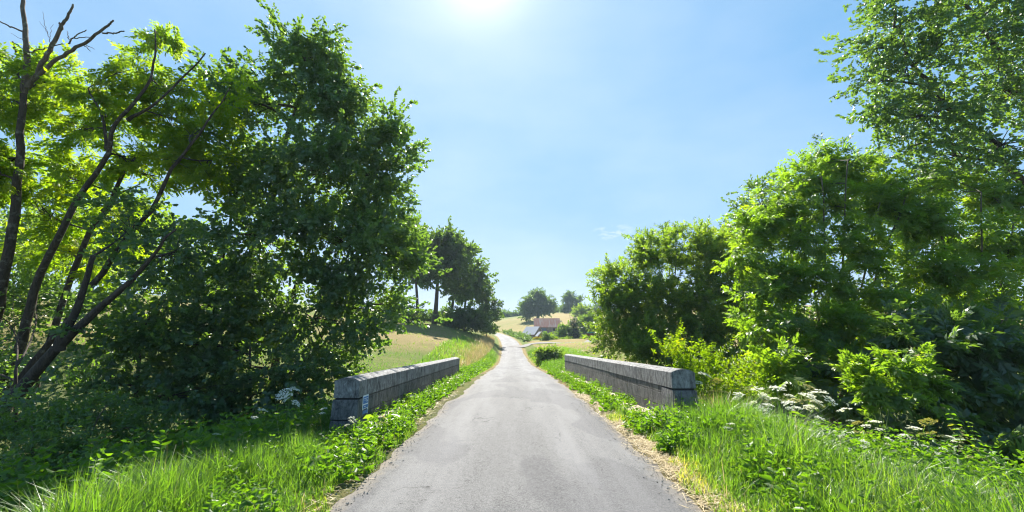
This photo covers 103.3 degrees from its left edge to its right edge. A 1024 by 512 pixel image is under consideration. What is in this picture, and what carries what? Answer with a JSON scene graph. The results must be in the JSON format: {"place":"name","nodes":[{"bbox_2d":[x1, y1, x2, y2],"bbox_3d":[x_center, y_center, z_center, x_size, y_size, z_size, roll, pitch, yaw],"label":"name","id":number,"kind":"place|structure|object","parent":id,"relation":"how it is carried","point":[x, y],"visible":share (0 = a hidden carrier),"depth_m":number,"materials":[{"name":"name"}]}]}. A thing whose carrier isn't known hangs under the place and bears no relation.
{"place":"outdoors","nodes":[
{"label":"outdoors","id":0,"kind":"place"},
{"bbox_2d":[0,291,1023,511],"bbox_3d":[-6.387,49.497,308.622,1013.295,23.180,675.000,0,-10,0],"label":"ground","id":1,"kind":"structure","parent":0,"point":[515,324],"depth_m":25.12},
{"bbox_2d":[0,247,84,457],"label":"shaded bush","id":2,"kind":"object","parent":1,"relation":"on","point":[20,303],"visible":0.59,"depth_m":12.45,"materials":[{"name":"green plant"}]},
{"bbox_2d":[0,0,124,326],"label":"locust tree","id":3,"kind":"object","parent":1,"relation":"on","point":[22,119],"visible":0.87,"depth_m":12.05,"materials":[{"name":"green plant"}]},
{"bbox_2d":[0,137,192,418],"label":"locust tree","id":4,"kind":"object","parent":1,"relation":"on","point":[47,228],"visible":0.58,"depth_m":12.93,"materials":[{"name":"green plant"}]},
{"bbox_2d":[0,378,193,492],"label":"bramble bush","id":5,"kind":"object","parent":1,"relation":"on","point":[53,422],"visible":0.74,"depth_m":7.15,"materials":[{"name":"green plant"}]},
{"bbox_2d":[0,20,207,394],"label":"locust tree","id":6,"kind":"object","parent":1,"relation":"on","point":[115,110],"visible":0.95,"depth_m":12.52,"materials":[{"name":"green plant"}]},
{"bbox_2d":[0,182,236,418],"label":"tree","id":7,"kind":"object","parent":1,"relation":"on","point":[51,353],"visible":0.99,"depth_m":10.41,"materials":[{"name":"green plant"}]},
{"bbox_2d":[9,66,269,411],"bbox_3d":[-10.748,-0.308,12.245,5.693,11.299,3.289,0,-10,0],"label":"locust tree","id":8,"kind":"object","parent":1,"relation":"on","point":[185,155],"visible":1,"depth_m":12.66,"materials":[{"name":"green plant"}]},
{"bbox_2d":[26,236,257,446],"bbox_3d":[-10.060,2.464,11.472,4.619,5.841,5.215,9,-14,-40],"label":"shaded bush","id":9,"kind":"object","parent":1,"relation":"on","point":[100,340],"visible":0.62,"depth_m":10.89,"materials":[{"name":"green plant"}]},
{"bbox_2d":[0,173,291,332],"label":"sunlit bush","id":10,"kind":"object","parent":1,"relation":"on","point":[102,290],"visible":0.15,"depth_m":25.94,"materials":[{"name":"green plant"}]},
{"bbox_2d":[77,287,359,434],"bbox_3d":[-7.951,3.557,12.104,8.622,5.160,4.882,0,-10,0],"label":"shaded bush","id":11,"kind":"object","parent":1,"relation":"on","point":[283,376],"visible":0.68,"depth_m":11.59,"materials":[{"name":"green plant"}]},
{"bbox_2d":[251,408,268,438],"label":"hogweed","id":12,"kind":"object","parent":1,"relation":"on","point":[261,410],"visible":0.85,"depth_m":6.58,"materials":[{"name":"white plant"}]},
{"bbox_2d":[276,392,291,431],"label":"weed stalk","id":13,"kind":"object","parent":1,"relation":"on","point":[281,423],"visible":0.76,"depth_m":6.83,"materials":[{"name":"green plant"}]},
{"bbox_2d":[274,387,302,433],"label":"hogweed","id":14,"kind":"object","parent":1,"relation":"on","point":[286,395],"visible":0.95,"depth_m":7.15,"materials":[{"name":"white plant"}]},
{"bbox_2d":[144,0,452,414],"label":"alder tree","id":15,"kind":"object","parent":1,"relation":"on","point":[367,229],"visible":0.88,"depth_m":14.20,"materials":[{"name":"green plant"}]},
{"bbox_2d":[318,407,326,427],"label":"hogweed","id":16,"kind":"object","parent":1,"relation":"on","point":[321,413],"visible":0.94,"depth_m":7.33,"materials":[{"name":"white plant"}]},
{"bbox_2d":[344,416,356,440],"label":"hogweed","id":17,"kind":"object","parent":1,"relation":"on","point":[350,425],"visible":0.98,"depth_m":6.51,"materials":[{"name":"white plant"}]},
{"bbox_2d":[362,413,399,428],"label":"broadleaf plant","id":18,"kind":"object","parent":1,"relation":"on","point":[370,415],"visible":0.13,"depth_m":7.30,"materials":[{"name":"green plant"}]},
{"bbox_2d":[375,415,387,439],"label":"hogweed","id":19,"kind":"object","parent":1,"relation":"on","point":[382,422],"visible":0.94,"depth_m":6.33,"materials":[{"name":"green plant"}]},
{"bbox_2d":[329,357,459,432],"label":"bridge parapet","id":20,"kind":"structure","parent":1,"relation":"on","point":[387,386],"depth_m":8.71,"materials":[{"name":"stone"}]},
{"bbox_2d":[362,394,368,414],"bbox_3d":[-2.783,2.821,7.700,0.010,0.363,0.310,0,-10,0],"label":"notice","id":21,"kind":"object","parent":20,"relation":"attached to","point":[365,402],"visible":1,"depth_m":7.70,"materials":[{"name":"white paper"}]},
{"bbox_2d":[377,302,436,322],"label":"meadow bush","id":22,"kind":"object","parent":1,"relation":"on","point":[420,315],"visible":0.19,"depth_m":63.34,"materials":[{"name":"green plant"}]},
{"bbox_2d":[401,393,415,402],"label":"broadleaf plant","id":23,"kind":"object","parent":1,"relation":"on","point":[411,394],"visible":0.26,"depth_m":10.52,"materials":[{"name":"green plant"}]},
{"bbox_2d":[376,207,449,314],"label":"oak tree","id":24,"kind":"object","parent":1,"relation":"on","point":[422,279],"visible":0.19,"depth_m":65.39,"materials":[{"name":"green plant"}]},
{"bbox_2d":[377,377,452,420],"bbox_3d":[-2.542,4.984,15.291,0.467,0.877,14.672,0,-10,0],"label":"stone ledge","id":25,"kind":"object","parent":1,"relation":"on","point":[379,417],"visible":0.03,"depth_m":8.87,"materials":[{"name":"grey stone"}]},
{"bbox_2d":[420,305,454,323],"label":"meadow bush","id":26,"kind":"object","parent":1,"relation":"on","point":[431,311],"visible":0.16,"depth_m":75.35,"materials":[{"name":"green plant"}]},
{"bbox_2d":[420,215,479,324],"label":"oak tree","id":27,"kind":"object","parent":1,"relation":"on","point":[450,251],"visible":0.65,"depth_m":68.72,"materials":[{"name":"green plant"}]},
{"bbox_2d":[439,236,489,313],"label":"oak tree","id":28,"kind":"object","parent":1,"relation":"on","point":[464,283],"visible":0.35,"depth_m":73.19,"materials":[{"name":"green plant"}]},
{"bbox_2d":[439,303,494,332],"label":"meadow bush","id":29,"kind":"object","parent":1,"relation":"on","point":[468,318],"visible":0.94,"depth_m":70.69,"materials":[{"name":"green plant"}]},
{"bbox_2d":[446,254,498,308],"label":"oak tree","id":30,"kind":"object","parent":1,"relation":"on","point":[481,282],"visible":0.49,"depth_m":77.00,"materials":[{"name":"green plant"}]},
{"bbox_2d":[467,288,503,335],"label":"meadow bush","id":31,"kind":"object","parent":1,"relation":"on","point":[491,303],"visible":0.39,"depth_m":79.69,"materials":[{"name":"green plant"}]},
{"bbox_2d":[501,308,512,317],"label":"hedgerow tree","id":32,"kind":"object","parent":1,"relation":"on","point":[507,313],"visible":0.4,"depth_m":260.96,"materials":[{"name":"green plant"}]},
{"bbox_2d":[0,313,1023,511],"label":"grass","id":33,"kind":"structure","parent":1,"relation":"on","point":[146,489],"depth_m":4.20,"materials":[{"name":"green plant"}]},
{"bbox_2d":[0,347,1023,511],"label":"verge weeds","id":34,"kind":"object","parent":1,"relation":"on","point":[183,439],"visible":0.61,"depth_m":5.15,"materials":[{"name":"green plant"}]},
{"bbox_2d":[500,328,533,341],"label":"roadside hedge","id":35,"kind":"object","parent":1,"relation":"on","point":[523,337],"visible":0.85,"depth_m":101.78,"materials":[{"name":"green plant"}]},
{"bbox_2d":[19,333,1022,511],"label":"dry grass","id":36,"kind":"structure","parent":1,"relation":"on","point":[490,341],"depth_m":32.42,"materials":[{"name":"green plant"}]},
{"bbox_2d":[303,391,754,511],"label":"straw","id":37,"kind":"object","parent":1,"relation":"on","point":[657,454],"visible":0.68,"depth_m":5.14,"materials":[{"name":"beige plant"}]},
{"bbox_2d":[522,327,543,337],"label":"farm annex","id":38,"kind":"object","parent":1,"relation":"on","point":[532,332],"visible":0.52,"depth_m":131.58,"materials":[{"name":"metal"}]},
{"bbox_2d":[513,287,558,321],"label":"oak tree","id":39,"kind":"object","parent":1,"relation":"on","point":[536,303],"visible":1,"depth_m":197.84,"materials":[{"name":"green plant"}]},
{"bbox_2d":[539,331,553,340],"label":"garden shrub","id":40,"kind":"object","parent":1,"relation":"on","point":[547,337],"visible":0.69,"depth_m":87.67,"materials":[{"name":"green plant"}]},
{"bbox_2d":[534,318,559,335],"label":"stone barn","id":41,"kind":"structure","parent":1,"relation":"on","point":[548,325],"depth_m":141.71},
{"bbox_2d":[531,343,565,365],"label":"roadside bush","id":42,"kind":"object","parent":1,"relation":"on","point":[549,351],"visible":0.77,"depth_m":38.20,"materials":[{"name":"green plant"}]},
{"bbox_2d":[512,337,595,346],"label":"gravel drive","id":43,"kind":"structure","parent":1,"relation":"on","point":[526,345],"depth_m":78.35,"materials":[{"name":"grey gravel"}]},
{"bbox_2d":[550,332,558,339],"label":"garden shrub","id":44,"kind":"object","parent":1,"relation":"on","point":[554,337],"visible":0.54,"depth_m":91.52,"materials":[{"name":"green plant"}]},
{"bbox_2d":[552,319,582,338],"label":"garden tree","id":45,"kind":"object","parent":1,"relation":"on","point":[563,331],"visible":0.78,"depth_m":102.93,"materials":[{"name":"green plant"}]},
{"bbox_2d":[558,290,585,312],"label":"oak tree","id":46,"kind":"object","parent":1,"relation":"on","point":[569,299],"visible":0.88,"depth_m":248.25,"materials":[{"name":"green plant"}]},
{"bbox_2d":[566,316,584,338],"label":"conifer tree","id":47,"kind":"object","parent":1,"relation":"on","point":[574,325],"visible":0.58,"depth_m":102.58,"materials":[{"name":"green plant"}]},
{"bbox_2d":[569,302,593,319],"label":"field bush","id":48,"kind":"object","parent":1,"relation":"on","point":[581,309],"visible":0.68,"depth_m":173.88,"materials":[{"name":"green plant"}]},
{"bbox_2d":[576,307,605,336],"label":"willow tree","id":49,"kind":"object","parent":1,"relation":"on","point":[587,318],"visible":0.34,"depth_m":107.23,"materials":[{"name":"green plant"}]},
{"bbox_2d":[561,371,653,413],"bbox_3d":[2.779,5.129,15.972,0.594,0.964,16.462,0,-10,0],"label":"stone ledge","id":50,"kind":"object","parent":1,"relation":"on","point":[638,406],"visible":0.03,"depth_m":9.64,"materials":[{"name":"grey stone"}]},
{"bbox_2d":[564,354,697,412],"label":"bridge parapet","id":51,"kind":"structure","parent":1,"relation":"on","point":[639,382],"depth_m":9.80,"materials":[{"name":"stone"}]},
{"bbox_2d":[582,216,774,387],"bbox_3d":[8.880,2.121,20.655,10.699,9.277,7.043,0,-10,0],"label":"sallow bush","id":52,"kind":"object","parent":1,"relation":"on","point":[685,300],"visible":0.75,"depth_m":20.17,"materials":[{"name":"green plant"}]},
{"bbox_2d":[695,371,710,401],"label":"hogweed","id":53,"kind":"object","parent":1,"relation":"on","point":[696,382],"visible":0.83,"depth_m":8.85,"materials":[{"name":"white plant"}]},
{"bbox_2d":[644,320,768,406],"bbox_3d":[4.543,2.689,9.373,2.672,2.526,1.879,-3,-11,14],"label":"young hazel","id":54,"kind":"object","parent":1,"relation":"on","point":[744,368],"visible":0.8,"depth_m":9.37,"materials":[{"name":"green plant"}]},
{"bbox_2d":[708,378,729,400],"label":"hogweed","id":55,"kind":"object","parent":1,"relation":"on","point":[715,382],"visible":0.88,"depth_m":8.61,"materials":[{"name":"green plant"}]},
{"bbox_2d":[732,392,748,406],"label":"hogweed","id":56,"kind":"object","parent":1,"relation":"on","point":[737,394],"visible":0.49,"depth_m":7.90,"materials":[{"name":"white plant"}]},
{"bbox_2d":[748,387,770,417],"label":"hogweed","id":57,"kind":"object","parent":1,"relation":"on","point":[763,394],"visible":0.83,"depth_m":7.55,"materials":[{"name":"white plant"}]},
{"bbox_2d":[755,403,774,415],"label":"hogweed","id":58,"kind":"object","parent":1,"relation":"on","point":[765,404],"visible":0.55,"depth_m":6.98,"materials":[{"name":"white plant"}]},
{"bbox_2d":[716,167,830,314],"bbox_3d":[20.905,0.470,32.706,9.253,16.075,6.828,0,-10,0],"label":"birch tree","id":59,"kind":"object","parent":1,"relation":"on","point":[751,185],"visible":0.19,"depth_m":32.87,"materials":[{"name":"green plant"}]},
{"bbox_2d":[767,385,794,419],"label":"hogweed","id":60,"kind":"object","parent":1,"relation":"on","point":[773,387],"visible":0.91,"depth_m":7.73,"materials":[{"name":"white plant"}]},
{"bbox_2d":[782,400,800,414],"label":"hogweed","id":61,"kind":"object","parent":1,"relation":"on","point":[791,402],"visible":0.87,"depth_m":7.27,"materials":[{"name":"white plant"}]},
{"bbox_2d":[787,384,825,418],"bbox_3d":[5.635,3.042,7.680,0.576,1.231,0.566,-1,-10,4],"label":"hogweed","id":62,"kind":"object","parent":1,"relation":"on","point":[813,389],"visible":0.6,"depth_m":7.77,"materials":[{"name":"green plant"}]},
{"bbox_2d":[796,392,822,423],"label":"hogweed","id":63,"kind":"object","parent":1,"relation":"on","point":[808,394],"visible":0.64,"depth_m":7.50,"materials":[{"name":"white plant"}]},
{"bbox_2d":[803,389,840,429],"bbox_3d":[5.404,2.881,7.103,0.530,1.046,0.444,3,-11,-15],"label":"hogweed","id":64,"kind":"object","parent":1,"relation":"on","point":[813,406],"visible":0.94,"depth_m":7.14,"materials":[{"name":"white plant"}]},
{"bbox_2d":[710,133,967,427],"bbox_3d":[9.733,0.076,12.954,10.191,10.760,4.658,4,-11,-22],"label":"ash shrub","id":65,"kind":"object","parent":1,"relation":"on","point":[793,219],"visible":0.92,"depth_m":12.77,"materials":[{"name":"green plant"}]},
{"bbox_2d":[836,408,858,437],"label":"hogweed","id":66,"kind":"object","parent":1,"relation":"on","point":[850,420],"visible":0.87,"depth_m":6.74,"materials":[{"name":"white plant"}]},
{"bbox_2d":[839,432,859,446],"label":"hogweed","id":67,"kind":"object","parent":1,"relation":"on","point":[841,434],"visible":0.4,"depth_m":5.70,"materials":[{"name":"white plant"}]},
{"bbox_2d":[850,421,874,444],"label":"hogweed","id":68,"kind":"object","parent":1,"relation":"on","point":[855,431],"visible":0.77,"depth_m":6.40,"materials":[{"name":"green plant"}]},
{"bbox_2d":[861,420,886,447],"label":"hogweed","id":69,"kind":"object","parent":1,"relation":"on","point":[876,427],"visible":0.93,"depth_m":6.58,"materials":[{"name":"white plant"}]},
{"bbox_2d":[824,342,967,442],"bbox_3d":[7.312,2.773,7.539,2.174,2.335,1.747,0,-10,0],"label":"young elder","id":70,"kind":"object","parent":1,"relation":"on","point":[873,389],"visible":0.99,"depth_m":7.58,"materials":[{"name":"green plant"}]},
{"bbox_2d":[781,216,1023,358],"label":"alder tree","id":71,"kind":"object","parent":1,"relation":"on","point":[870,280],"visible":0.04,"depth_m":21.89,"materials":[{"name":"green plant"}]},
{"bbox_2d":[790,290,1023,475],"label":"elder bush","id":72,"kind":"object","parent":1,"relation":"on","point":[986,355],"visible":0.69,"depth_m":8.70,"materials":[{"name":"green plant"}]},
{"bbox_2d":[901,425,921,441],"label":"hogweed","id":73,"kind":"object","parent":1,"relation":"on","point":[913,429],"visible":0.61,"depth_m":6.20,"materials":[{"name":"white plant"}]},
{"bbox_2d":[814,0,1023,214],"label":"alder tree","id":74,"kind":"object","parent":1,"relation":"on","point":[943,13],"visible":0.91,"depth_m":14.86,"materials":[{"name":"green plant"}]},
{"bbox_2d":[834,152,1023,377],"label":"ash shrub","id":75,"kind":"object","parent":1,"relation":"on","point":[944,281],"visible":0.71,"depth_m":12.66,"materials":[{"name":"green plant"}]},
{"bbox_2d":[918,417,953,454],"bbox_3d":[6.354,2.850,6.036,0.399,0.867,0.405,7,-12,-34],"label":"hogweed","id":76,"kind":"object","parent":1,"relation":"on","point":[928,423],"visible":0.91,"depth_m":6.11,"materials":[{"name":"yellow plant"}]},
{"bbox_2d":[943,435,959,460],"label":"hogweed","id":77,"kind":"object","parent":1,"relation":"on","point":[951,441],"visible":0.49,"depth_m":5.96,"materials":[{"name":"white plant"}]},
{"bbox_2d":[945,409,988,467],"bbox_3d":[6.902,2.876,6.103,0.557,1.122,0.369,4,-11,-19],"label":"nettle","id":78,"kind":"object","parent":1,"relation":"on","point":[959,437],"visible":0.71,"depth_m":6.15,"materials":[{"name":"green plant"}]},
{"bbox_2d":[964,447,991,464],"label":"hogweed","id":79,"kind":"object","parent":1,"relation":"on","point":[978,457],"visible":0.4,"depth_m":5.52,"materials":[{"name":"green plant"}]},
{"bbox_2d":[965,421,993,462],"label":"nettle","id":80,"kind":"object","parent":1,"relation":"on","point":[979,445],"visible":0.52,"depth_m":5.95,"materials":[{"name":"green plant"}]},
{"bbox_2d":[0,0,1023,315],"label":"sky","id":81,"kind":"structure","parent":0,"point":[556,130],"materials":[{"name":"blue"}]},
{"bbox_2d":[329,332,701,511],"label":"road","id":82,"kind":"structure","parent":0,"point":[514,430],"depth_m":5.29,"materials":[{"name":"grey asphalt"}]},
{"bbox_2d":[309,394,722,511],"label":"grit","id":83,"kind":"object","parent":82,"relation":"on","point":[577,409],"visible":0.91,"depth_m":5.46,"materials":[{"name":"grey gravel"}]}
]}

